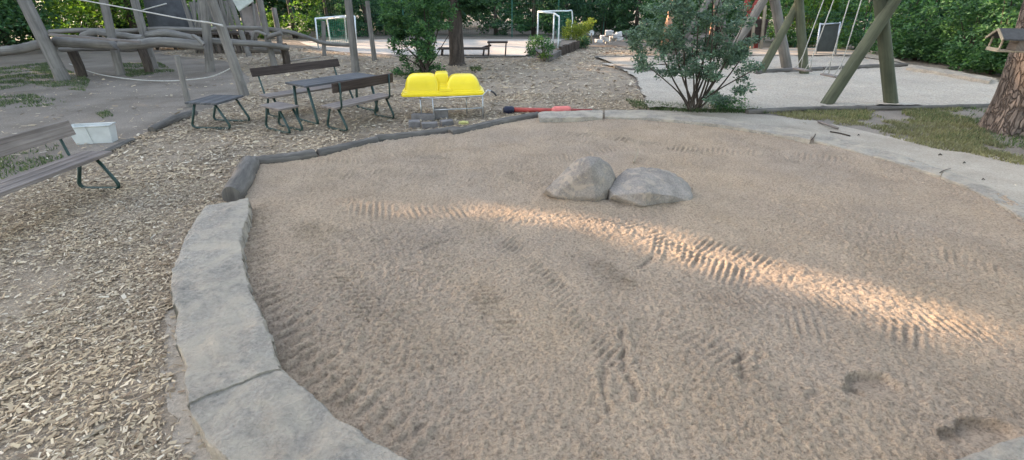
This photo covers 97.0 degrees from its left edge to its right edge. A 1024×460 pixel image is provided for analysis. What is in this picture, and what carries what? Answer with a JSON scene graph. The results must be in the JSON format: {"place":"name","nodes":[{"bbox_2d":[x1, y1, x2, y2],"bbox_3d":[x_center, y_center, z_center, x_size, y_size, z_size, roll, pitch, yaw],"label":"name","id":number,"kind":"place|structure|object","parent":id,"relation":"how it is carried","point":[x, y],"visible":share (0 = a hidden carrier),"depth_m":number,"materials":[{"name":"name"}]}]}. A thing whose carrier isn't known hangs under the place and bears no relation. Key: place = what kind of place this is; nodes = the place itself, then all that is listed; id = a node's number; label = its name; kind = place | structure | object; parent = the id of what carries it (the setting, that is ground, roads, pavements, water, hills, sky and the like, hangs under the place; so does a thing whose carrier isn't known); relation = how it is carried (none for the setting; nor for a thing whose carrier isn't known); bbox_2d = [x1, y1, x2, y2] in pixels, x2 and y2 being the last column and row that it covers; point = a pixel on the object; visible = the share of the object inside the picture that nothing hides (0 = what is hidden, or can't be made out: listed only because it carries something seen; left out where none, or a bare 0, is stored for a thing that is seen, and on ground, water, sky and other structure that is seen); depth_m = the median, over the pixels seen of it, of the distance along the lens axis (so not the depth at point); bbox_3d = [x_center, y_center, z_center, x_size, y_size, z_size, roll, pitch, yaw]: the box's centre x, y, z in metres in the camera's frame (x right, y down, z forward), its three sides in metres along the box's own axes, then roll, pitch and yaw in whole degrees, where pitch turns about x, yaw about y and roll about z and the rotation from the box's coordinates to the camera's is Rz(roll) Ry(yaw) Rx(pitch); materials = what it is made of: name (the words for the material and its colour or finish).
{"place":"outdoors","nodes":[
{"label":"outdoors","id":0,"kind":"place"},
{"bbox_2d":[0,0,1023,198],"bbox_3d":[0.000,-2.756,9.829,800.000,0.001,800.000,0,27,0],"label":"ground","id":1,"kind":"structure","parent":0,"point":[123,90],"depth_m":11.01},
{"bbox_2d":[0,0,55,45],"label":"tree","id":2,"kind":"object","parent":1,"relation":"on","point":[18,40],"visible":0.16,"depth_m":20.68,"materials":[{"name":"green plant"}]},
{"bbox_2d":[0,0,75,43],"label":"shade tree","id":3,"kind":"object","parent":1,"relation":"on","point":[14,18],"visible":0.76,"depth_m":18.34,"materials":[{"name":"green plant"}]},
{"bbox_2d":[17,0,70,81],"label":"timber post","id":4,"kind":"object","parent":1,"relation":"on","point":[44,42],"visible":0.91,"depth_m":11.83,"materials":[{"name":"grey wood"}]},
{"bbox_2d":[0,40,39,55],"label":"climbing log","id":5,"kind":"object","parent":4,"relation":"attached to","point":[27,47],"visible":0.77,"depth_m":12.03,"materials":[{"name":"grey wood"}]},
{"bbox_2d":[67,51,87,76],"bbox_3d":[-12.332,-4.711,12.873,0.253,0.704,0.237,0,27,0],"label":"support stump","id":6,"kind":"object","parent":1,"relation":"on","point":[77,63],"visible":0.94,"depth_m":12.80,"materials":[{"name":"brown wood"}]},
{"bbox_2d":[51,36,117,49],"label":"climbing log","id":7,"kind":"object","parent":6,"relation":"on","point":[80,43],"visible":0.86,"depth_m":12.32,"materials":[{"name":"grey wood"}]},
{"bbox_2d":[48,33,140,42],"bbox_3d":[-10.948,-5.041,11.914,2.124,0.239,0.130,-2,27,-5],"label":"walking plank","id":8,"kind":"object","parent":7,"relation":"on","point":[95,38],"visible":1,"depth_m":11.87,"materials":[{"name":"brown wood"}]},
{"bbox_2d":[41,0,125,36],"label":"tree","id":9,"kind":"object","parent":1,"relation":"on","point":[67,7],"visible":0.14,"depth_m":22.75,"materials":[{"name":"green plant"}]},
{"bbox_2d":[0,61,174,178],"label":"grass","id":10,"kind":"structure","parent":1,"relation":"on","point":[44,68],"depth_m":11.91,"materials":[{"name":"green plant"}]},
{"bbox_2d":[71,122,117,144],"bbox_3d":[-6.559,-1.517,7.116,0.586,0.281,0.227,-7,28,-12],"label":"storage tub","id":11,"kind":"object","parent":1,"relation":"on","point":[93,133],"visible":0.9,"depth_m":7.06,"materials":[{"name":"white plastic"}]},
{"bbox_2d":[72,0,146,38],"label":"tree","id":12,"kind":"object","parent":1,"relation":"on","point":[118,26],"visible":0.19,"depth_m":22.93,"materials":[{"name":"green plant"}]},
{"bbox_2d":[99,0,125,75],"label":"timber post","id":13,"kind":"object","parent":1,"relation":"on","point":[119,69],"visible":0.73,"depth_m":12.74,"materials":[{"name":"grey wood"}]},
{"bbox_2d":[117,37,204,50],"bbox_3d":[-9.798,-5.197,12.680,2.089,0.376,0.306,-7,28,-13],"label":"climbing log","id":14,"kind":"object","parent":13,"relation":"attached to","point":[152,42],"visible":0.86,"depth_m":12.60,"materials":[{"name":"grey wood"}]},
{"bbox_2d":[23,0,210,34],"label":"shade tree","id":15,"kind":"object","parent":1,"relation":"on","point":[129,13],"visible":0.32,"depth_m":20.76,"materials":[{"name":"green plant"}]},
{"bbox_2d":[130,0,157,67],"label":"timber post","id":16,"kind":"object","parent":1,"relation":"on","point":[140,20],"visible":0.61,"depth_m":14.03,"materials":[{"name":"grey wood"}]},
{"bbox_2d":[47,26,201,33],"bbox_3d":[-11.944,-6.254,14.176,4.353,0.190,0.262,-5,28,-9],"label":"climbing log","id":17,"kind":"object","parent":16,"relation":"attached to","point":[126,30],"visible":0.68,"depth_m":14.18,"materials":[{"name":"grey wood"}]},
{"bbox_2d":[211,26,348,46],"bbox_3d":[-7.566,-6.380,15.041,4.551,0.779,0.773,-10,29,-18],"label":"climbing log","id":18,"kind":"object","parent":17,"relation":"attached to","point":[286,31],"visible":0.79,"depth_m":14.72,"materials":[{"name":"grey wood"}]},
{"bbox_2d":[137,49,153,72],"bbox_3d":[-10.965,-5.132,13.553,0.257,0.828,0.239,0,27,0],"label":"support stump","id":19,"kind":"object","parent":1,"relation":"on","point":[145,58],"visible":0.69,"depth_m":13.51,"materials":[{"name":"brown wood"}]},
{"bbox_2d":[79,29,144,39],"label":"climbing log","id":20,"kind":"object","parent":19,"relation":"on","point":[102,32],"visible":0.71,"depth_m":13.07,"materials":[{"name":"grey wood"}]},
{"bbox_2d":[144,29,202,40],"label":"climbing log","id":21,"kind":"object","parent":19,"relation":"on","point":[164,33],"visible":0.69,"depth_m":13.39,"materials":[{"name":"grey wood"}]},
{"bbox_2d":[143,0,194,49],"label":"dark tent","id":22,"kind":"object","parent":1,"relation":"on","point":[174,8],"visible":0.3,"depth_m":18.72,"materials":[{"name":"fabric"}]},
{"bbox_2d":[174,55,192,107],"bbox_3d":[-6.702,-2.992,9.237,0.189,1.071,0.128,0,27,0],"label":"timber post","id":23,"kind":"object","parent":1,"relation":"on","point":[184,87],"visible":0.9,"depth_m":9.19,"materials":[{"name":"grey wood"}]},
{"bbox_2d":[198,0,215,72],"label":"timber post","id":24,"kind":"object","parent":1,"relation":"on","point":[207,39],"visible":0.89,"depth_m":13.35,"materials":[{"name":"grey wood"}]},
{"bbox_2d":[212,38,288,50],"bbox_3d":[-8.223,-5.792,14.162,2.330,0.509,0.321,-19,33,-33],"label":"climbing log","id":25,"kind":"object","parent":24,"relation":"attached to","point":[250,43],"visible":0.84,"depth_m":14.15,"materials":[{"name":"grey wood"}]},
{"bbox_2d":[170,253,281,409],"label":"kerb block","id":26,"kind":"structure","parent":1,"relation":"on","point":[224,338],"depth_m":2.94,"materials":[{"name":"stone"}]},
{"bbox_2d":[254,149,317,163],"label":"border log","id":27,"kind":"object","parent":1,"relation":"on","point":[289,156],"visible":0.56,"depth_m":6.18,"materials":[{"name":"grey wood"}]},
{"bbox_2d":[265,0,325,37],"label":"tree","id":28,"kind":"object","parent":1,"relation":"on","point":[290,20],"visible":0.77,"depth_m":24.27,"materials":[{"name":"green plant"}]},
{"bbox_2d":[190,369,406,459],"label":"kerb block","id":29,"kind":"structure","parent":1,"relation":"on","point":[281,414],"depth_m":2.28,"materials":[{"name":"stone"}]},
{"bbox_2d":[300,0,355,36],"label":"tree","id":30,"kind":"object","parent":1,"relation":"on","point":[318,21],"visible":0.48,"depth_m":25.45,"materials":[{"name":"green plant"}]},
{"bbox_2d":[0,46,661,459],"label":"woodchips","id":31,"kind":"object","parent":1,"relation":"on","point":[190,192],"visible":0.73,"depth_m":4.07,"materials":[{"name":"beige wood"}]},
{"bbox_2d":[0,120,120,196],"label":"bench","id":32,"kind":"object","parent":31,"relation":"on","point":[25,140],"visible":0.98,"depth_m":4.85,"materials":[{"name":"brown wood"}]},
{"bbox_2d":[148,110,197,132],"bbox_3d":[-6.127,-1.979,8.200,0.179,0.159,1.271,-1,27,-2],"label":"log","id":33,"kind":"object","parent":31,"relation":"on","point":[164,123],"visible":0.84,"depth_m":8.08,"materials":[{"name":"grey wood"}]},
{"bbox_2d":[160,302,210,459],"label":"spilled sand","id":34,"kind":"structure","parent":31,"relation":"on","point":[177,403],"depth_m":2.56,"materials":[{"name":"beige sand"}]},
{"bbox_2d":[178,198,252,263],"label":"kerb block","id":35,"kind":"structure","parent":31,"relation":"on","point":[220,228],"depth_m":4.12,"materials":[{"name":"stone"}]},
{"bbox_2d":[184,95,249,129],"bbox_3d":[-5.172,-2.078,7.997,0.731,0.470,0.699,3,27,6],"label":"bench","id":36,"kind":"object","parent":31,"relation":"on","point":[215,100],"visible":0.99,"depth_m":7.83,"materials":[{"name":"wood"}]},
{"bbox_2d":[181,0,261,52],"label":"playhouse","id":37,"kind":"object","parent":31,"relation":"on","point":[249,15],"visible":0.42,"depth_m":18.03,"materials":[{"name":"grey wood"}]},
{"bbox_2d":[207,0,249,95],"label":"timber post","id":38,"kind":"object","parent":31,"relation":"on","point":[230,53],"visible":0.85,"depth_m":9.98,"materials":[{"name":"grey wood"}]},
{"bbox_2d":[228,0,251,56],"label":"timber post","id":39,"kind":"object","parent":31,"relation":"on","point":[238,23],"visible":0.81,"depth_m":16.88,"materials":[{"name":"grey wood"}]},
{"bbox_2d":[221,156,259,201],"bbox_3d":[-3.253,-0.629,5.483,0.248,0.243,1.187,-9,28,-16],"label":"border log","id":40,"kind":"object","parent":31,"relation":"on","point":[238,184],"visible":0.92,"depth_m":5.24,"materials":[{"name":"grey wood"}]},
{"bbox_2d":[257,0,277,65],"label":"timber post","id":41,"kind":"object","parent":31,"relation":"on","point":[265,28],"visible":0.76,"depth_m":14.34,"materials":[{"name":"grey wood"}]},
{"bbox_2d":[259,101,302,133],"bbox_3d":[-3.908,-1.904,7.705,0.729,0.430,0.354,17,32,30],"label":"stool","id":42,"kind":"object","parent":31,"relation":"on","point":[279,106],"visible":0.99,"depth_m":7.63,"materials":[{"name":"grey wood"}]},
{"bbox_2d":[250,59,353,118],"bbox_3d":[-4.029,-2.819,8.983,0.592,0.885,1.830,19,33,33],"label":"bench","id":43,"kind":"object","parent":31,"relation":"on","point":[276,69],"visible":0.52,"depth_m":8.77,"materials":[{"name":"brown wood"}]},
{"bbox_2d":[285,72,378,124],"bbox_3d":[-3.314,-2.492,8.551,0.708,0.700,1.498,19,33,33],"label":"picnic table","id":44,"kind":"object","parent":31,"relation":"on","point":[313,82],"visible":0.82,"depth_m":8.20,"materials":[{"name":"wood"}]},
{"bbox_2d":[344,0,359,71],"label":"timber post","id":45,"kind":"object","parent":31,"relation":"on","point":[355,66],"visible":0.9,"depth_m":13.35,"materials":[{"name":"grey wood"}]},
{"bbox_2d":[320,73,394,130],"bbox_3d":[-2.706,-2.283,8.014,0.535,0.820,1.318,16,31,28],"label":"bench","id":46,"kind":"object","parent":31,"relation":"on","point":[343,86],"visible":1,"depth_m":7.79,"materials":[{"name":"brown wood"}]},
{"bbox_2d":[365,1,376,60],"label":"timber post","id":47,"kind":"object","parent":31,"relation":"on","point":[370,32],"visible":0.94,"depth_m":15.80,"materials":[{"name":"grey wood"}]},
{"bbox_2d":[376,0,458,75],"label":"tall shrub","id":48,"kind":"object","parent":31,"relation":"on","point":[417,30],"visible":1,"depth_m":12.71,"materials":[{"name":"green plant"}]},
{"bbox_2d":[418,90,496,118],"bbox_3d":[-1.020,-2.429,8.604,1.450,0.539,0.687,-2,27,-4],"label":"tube trolley","id":49,"kind":"object","parent":31,"relation":"on","point":[482,108],"visible":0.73,"depth_m":8.32,"materials":[{"name":"grey metal"}]},
{"bbox_2d":[401,71,484,96],"bbox_3d":[-1.300,-2.761,8.507,1.534,0.370,0.632,-3,27,-7],"label":"plastic shell","id":50,"kind":"object","parent":49,"relation":"on","point":[439,83],"visible":1,"depth_m":8.32},
{"bbox_2d":[436,0,501,65],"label":"tree","id":51,"kind":"object","parent":31,"relation":"on","point":[473,8],"visible":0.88,"depth_m":14.66,"materials":[{"name":"brown plant"}]},
{"bbox_2d":[503,106,591,113],"bbox_3d":[0.699,-2.341,8.870,1.754,0.169,0.232,0,27,0],"label":"red pole","id":52,"kind":"object","parent":31,"relation":"on","point":[508,109],"visible":0.73,"depth_m":8.88,"materials":[{"name":"pink plastic"}]},
{"bbox_2d":[399,65,768,113],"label":"grass","id":53,"kind":"structure","parent":31,"relation":"on","point":[697,110],"depth_m":9.21,"materials":[{"name":"green plant"}]},
{"bbox_2d":[316,137,379,155],"bbox_3d":[-2.411,-1.213,6.706,0.194,0.180,0.966,24,36,38],"label":"border log","id":54,"kind":"object","parent":1,"relation":"on","point":[324,151],"visible":0.58,"depth_m":6.58,"materials":[{"name":"grey wood"}]},
{"bbox_2d":[329,0,388,36],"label":"tree","id":55,"kind":"object","parent":1,"relation":"on","point":[363,22],"visible":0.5,"depth_m":25.98,"materials":[{"name":"green plant"}]},
{"bbox_2d":[375,126,457,141],"bbox_3d":[-1.487,-1.516,7.287,1.386,0.182,0.195,-11,29,-21],"label":"border log","id":56,"kind":"object","parent":1,"relation":"on","point":[399,135],"visible":0.45,"depth_m":7.15,"materials":[{"name":"grey wood"}]},
{"bbox_2d":[301,39,561,54],"bbox_3d":[-3.961,-8.529,21.016,13.692,0.001,7.639,0,27,0],"label":"court","id":57,"kind":"object","parent":1,"relation":"on","point":[516,46],"visible":0.5,"depth_m":20.81,"materials":[{"name":"grey concrete"}]},
{"bbox_2d":[314,15,356,47],"bbox_3d":[-7.978,-9.368,21.274,1.678,1.283,3.259,0,27,0],"label":"goal","id":58,"kind":"object","parent":57,"relation":"on","point":[334,17],"visible":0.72,"depth_m":21.22,"materials":[{"name":"white paint"}]},
{"bbox_2d":[291,0,605,37],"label":"fence","id":59,"kind":"object","parent":1,"relation":"on","point":[472,21],"visible":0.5,"depth_m":25.16,"materials":[{"name":"metal"}]},
{"bbox_2d":[448,121,491,134],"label":"border log","id":60,"kind":"object","parent":1,"relation":"on","point":[468,128],"visible":0.61,"depth_m":7.46,"materials":[{"name":"grey wood"}]},
{"bbox_2d":[474,0,523,34],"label":"tree","id":61,"kind":"object","parent":1,"relation":"on","point":[496,23],"visible":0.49,"depth_m":26.64,"materials":[{"name":"green plant"}]},
{"bbox_2d":[1,73,1015,184],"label":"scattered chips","id":62,"kind":"object","parent":1,"relation":"on","point":[59,152],"visible":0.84,"depth_m":9.43,"materials":[{"name":"beige wood"}]},
{"bbox_2d":[8,0,1018,41],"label":"wood","id":63,"kind":"object","parent":1,"relation":"on","point":[528,5],"visible":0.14,"depth_m":29.48,"materials":[{"name":"green plant"}]},
{"bbox_2d":[488,112,538,125],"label":"border log","id":64,"kind":"object","parent":1,"relation":"on","point":[509,119],"visible":0.62,"depth_m":8.10,"materials":[{"name":"grey wood"}]},
{"bbox_2d":[498,0,563,35],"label":"tree","id":65,"kind":"object","parent":1,"relation":"on","point":[525,23],"visible":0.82,"depth_m":26.18,"materials":[{"name":"green plant"}]},
{"bbox_2d":[532,46,561,61],"bbox_3d":[1.384,-6.871,17.578,1.196,0.220,3.924,0,27,0],"label":"rock","id":66,"kind":"object","parent":1,"relation":"on","point":[556,53],"visible":0.52,"depth_m":16.82,"materials":[{"name":"grey stone"}]},
{"bbox_2d":[524,34,555,58],"bbox_3d":[0.991,-6.410,15.857,1.158,0.844,0.718,0,27,0],"label":"planter shrub","id":67,"kind":"object","parent":66,"relation":"in","point":[541,41],"visible":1,"depth_m":15.78,"materials":[{"name":"green plant"}]},
{"bbox_2d":[537,10,572,47],"bbox_3d":[1.847,-9.425,21.160,1.416,1.488,3.363,8,28,15],"label":"goal","id":68,"kind":"object","parent":1,"relation":"on","point":[554,14],"visible":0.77,"depth_m":20.74,"materials":[{"name":"white paint"}]},
{"bbox_2d":[535,0,598,34],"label":"tree","id":69,"kind":"object","parent":1,"relation":"on","point":[564,6],"visible":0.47,"depth_m":25.71,"materials":[{"name":"green plant"}]},
{"bbox_2d":[559,39,579,55],"bbox_3d":[2.470,-7.839,19.306,0.820,0.359,4.253,3,27,6],"label":"palisade bed","id":70,"kind":"object","parent":1,"relation":"on","point":[568,46],"visible":0.94,"depth_m":18.78,"materials":[{"name":"grey wood"}]},
{"bbox_2d":[538,110,602,122],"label":"kerb block","id":71,"kind":"structure","parent":1,"relation":"on","point":[567,116],"depth_m":8.18,"materials":[{"name":"stone"}]},
{"bbox_2d":[560,17,596,40],"bbox_3d":[2.977,-8.941,20.523,1.702,1.270,0.978,0,27,0],"label":"bright bush","id":72,"kind":"object","parent":1,"relation":"on","point":[582,28],"visible":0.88,"depth_m":20.37,"materials":[{"name":"green plant"}]},
{"bbox_2d":[571,0,635,36],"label":"tree","id":73,"kind":"object","parent":1,"relation":"on","point":[611,19],"visible":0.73,"depth_m":25.14,"materials":[{"name":"green plant"}]},
{"bbox_2d":[607,0,665,38],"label":"tree","id":74,"kind":"object","parent":1,"relation":"on","point":[620,8],"visible":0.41,"depth_m":24.50,"materials":[{"name":"green plant"}]},
{"bbox_2d":[622,0,765,111],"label":"bush","id":75,"kind":"object","parent":1,"relation":"on","point":[734,54],"visible":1,"depth_m":8.51,"materials":[{"name":"green plant"}]},
{"bbox_2d":[604,110,810,143],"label":"kerb block","id":76,"kind":"structure","parent":1,"relation":"on","point":[801,136],"depth_m":7.87,"materials":[{"name":"stone"}]},
{"bbox_2d":[740,0,768,48],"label":"climbing frame","id":77,"kind":"object","parent":1,"relation":"on","point":[761,28],"visible":0.27,"depth_m":18.95,"materials":[{"name":"brown wood"}]},
{"bbox_2d":[603,55,998,108],"bbox_3d":[8.135,-4.664,13.433,10.670,0.079,9.735,0,27,0],"label":"gravel pit","id":78,"kind":"object","parent":1,"relation":"on","point":[863,87],"visible":0.54,"depth_m":11.22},
{"bbox_2d":[599,56,670,65],"bbox_3d":[4.394,-5.898,15.758,2.632,0.001,2.704,0,27,0],"label":"sand patch","id":79,"kind":"object","parent":78,"relation":"on","point":[619,61],"visible":0.63,"depth_m":15.72,"materials":[{"name":"beige sand"}]},
{"bbox_2d":[672,0,792,68],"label":"swing set","id":80,"kind":"object","parent":78,"relation":"on","point":[783,48],"visible":0.5,"depth_m":13.78,"materials":[{"name":"grey wood"}]},
{"bbox_2d":[762,0,901,105],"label":"swing set","id":81,"kind":"object","parent":78,"relation":"on","point":[879,29],"visible":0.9,"depth_m":9.31,"materials":[{"name":"wood"}]},
{"bbox_2d":[906,65,991,83],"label":"pit kerb","id":82,"kind":"structure","parent":78,"relation":"on","point":[960,75],"depth_m":12.80,"materials":[{"name":"stone"}]},
{"bbox_2d":[766,0,844,47],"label":"hedge shrub","id":83,"kind":"object","parent":1,"relation":"on","point":[792,42],"visible":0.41,"depth_m":20.02,"materials":[{"name":"green plant"}]},
{"bbox_2d":[745,106,865,113],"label":"pit log","id":84,"kind":"object","parent":1,"relation":"on","point":[762,110],"visible":0.66,"depth_m":9.03,"materials":[{"name":"grey wood"}]},
{"bbox_2d":[744,48,904,62],"bbox_3d":[11.873,-7.082,18.054,5.184,0.001,5.116,13,30,23],"label":"sand strip","id":85,"kind":"object","parent":1,"relation":"on","point":[793,51],"visible":0.38,"depth_m":17.94,"materials":[{"name":"beige sand"}]},
{"bbox_2d":[815,22,840,53],"bbox_3d":[12.043,-7.263,17.270,1.009,1.219,0.080,0,27,0],"label":"panel","id":86,"kind":"object","parent":1,"relation":"on","point":[828,38],"visible":0.8,"depth_m":17.25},
{"bbox_2d":[792,0,873,47],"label":"hedge shrub","id":87,"kind":"object","parent":1,"relation":"on","point":[824,4],"visible":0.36,"depth_m":19.80,"materials":[{"name":"green plant"}]},
{"bbox_2d":[823,0,914,49],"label":"hedge shrub","id":88,"kind":"object","parent":1,"relation":"on","point":[857,35],"visible":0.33,"depth_m":18.84,"materials":[{"name":"green plant"}]},
{"bbox_2d":[813,132,942,177],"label":"kerb block","id":89,"kind":"structure","parent":1,"relation":"on","point":[871,151],"depth_m":6.39,"materials":[{"name":"stone"}]},
{"bbox_2d":[771,105,1023,164],"bbox_3d":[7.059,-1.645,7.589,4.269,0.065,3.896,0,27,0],"label":"grass","id":90,"kind":"structure","parent":1,"relation":"on","point":[950,144],"depth_m":7.78,"materials":[{"name":"green plant"}]},
{"bbox_2d":[862,0,940,58],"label":"hedge shrub","id":91,"kind":"object","parent":1,"relation":"on","point":[906,6],"visible":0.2,"depth_m":16.72,"materials":[{"name":"green plant"}]},
{"bbox_2d":[866,104,988,110],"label":"pit log","id":92,"kind":"object","parent":1,"relation":"on","point":[870,108],"visible":0.7,"depth_m":9.21,"materials":[{"name":"grey wood"}]},
{"bbox_2d":[891,0,964,61],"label":"hedge shrub","id":93,"kind":"object","parent":1,"relation":"on","point":[899,49],"visible":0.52,"depth_m":15.83,"materials":[{"name":"green plant"}]},
{"bbox_2d":[905,0,996,64],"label":"hedge shrub","id":94,"kind":"object","parent":1,"relation":"on","point":[943,36],"visible":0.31,"depth_m":15.11,"materials":[{"name":"green plant"}]},
{"bbox_2d":[933,0,1020,69],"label":"hedge shrub","id":95,"kind":"object","parent":1,"relation":"on","point":[977,7],"visible":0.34,"depth_m":13.87,"materials":[{"name":"green plant"}]},
{"bbox_2d":[941,169,1023,221],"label":"kerb block","id":96,"kind":"structure","parent":1,"relation":"on","point":[957,179],"depth_m":5.15,"materials":[{"name":"stone"}]},
{"bbox_2d":[945,0,1022,73],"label":"hedge shrub","id":97,"kind":"object","parent":1,"relation":"on","point":[986,58],"visible":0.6,"depth_m":13.02,"materials":[{"name":"green plant"}]},
{"bbox_2d":[955,436,1023,459],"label":"kerb block","id":98,"kind":"structure","parent":1,"relation":"on","point":[1012,449],"depth_m":2.14,"materials":[{"name":"stone"}]},
{"bbox_2d":[976,0,1023,137],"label":"pine tree","id":99,"kind":"object","parent":1,"relation":"on","point":[1004,113],"visible":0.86,"depth_m":7.39,"materials":[{"name":"brown plant"}]},
{"bbox_2d":[985,28,1023,52],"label":"bird feeder","id":100,"kind":"object","parent":99,"relation":"attached to","point":[1015,36],"visible":1,"depth_m":6.46,"materials":[{"name":"beige wood"}]},
{"bbox_2d":[990,0,1022,72],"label":"hedge shrub","id":101,"kind":"object","parent":1,"relation":"on","point":[1012,25],"visible":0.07,"depth_m":12.18,"materials":[{"name":"green plant"}]},
{"bbox_2d":[244,114,1023,459],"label":"sand","id":102,"kind":"structure","parent":0,"point":[474,294],"depth_m":3.34,"materials":[{"name":"beige sand"}]},
{"bbox_2d":[542,156,615,201],"bbox_3d":[0.765,-0.605,5.090,0.867,0.540,0.765,5,28,10],"label":"boulder","id":103,"kind":"object","parent":102,"relation":"on","point":[590,178],"visible":0.84,"depth_m":4.80,"materials":[{"name":"grey stone"}]},
{"bbox_2d":[608,167,692,206],"bbox_3d":[1.585,-0.520,5.156,0.925,0.368,1.111,8,28,16],"label":"boulder","id":104,"kind":"object","parent":102,"relation":"on","point":[641,186],"visible":0.82,"depth_m":4.85,"materials":[{"name":"grey stone"}]},
{"bbox_2d":[650,110,1023,204],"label":"sandy path","id":105,"kind":"structure","parent":0,"point":[1003,177],"depth_m":6.64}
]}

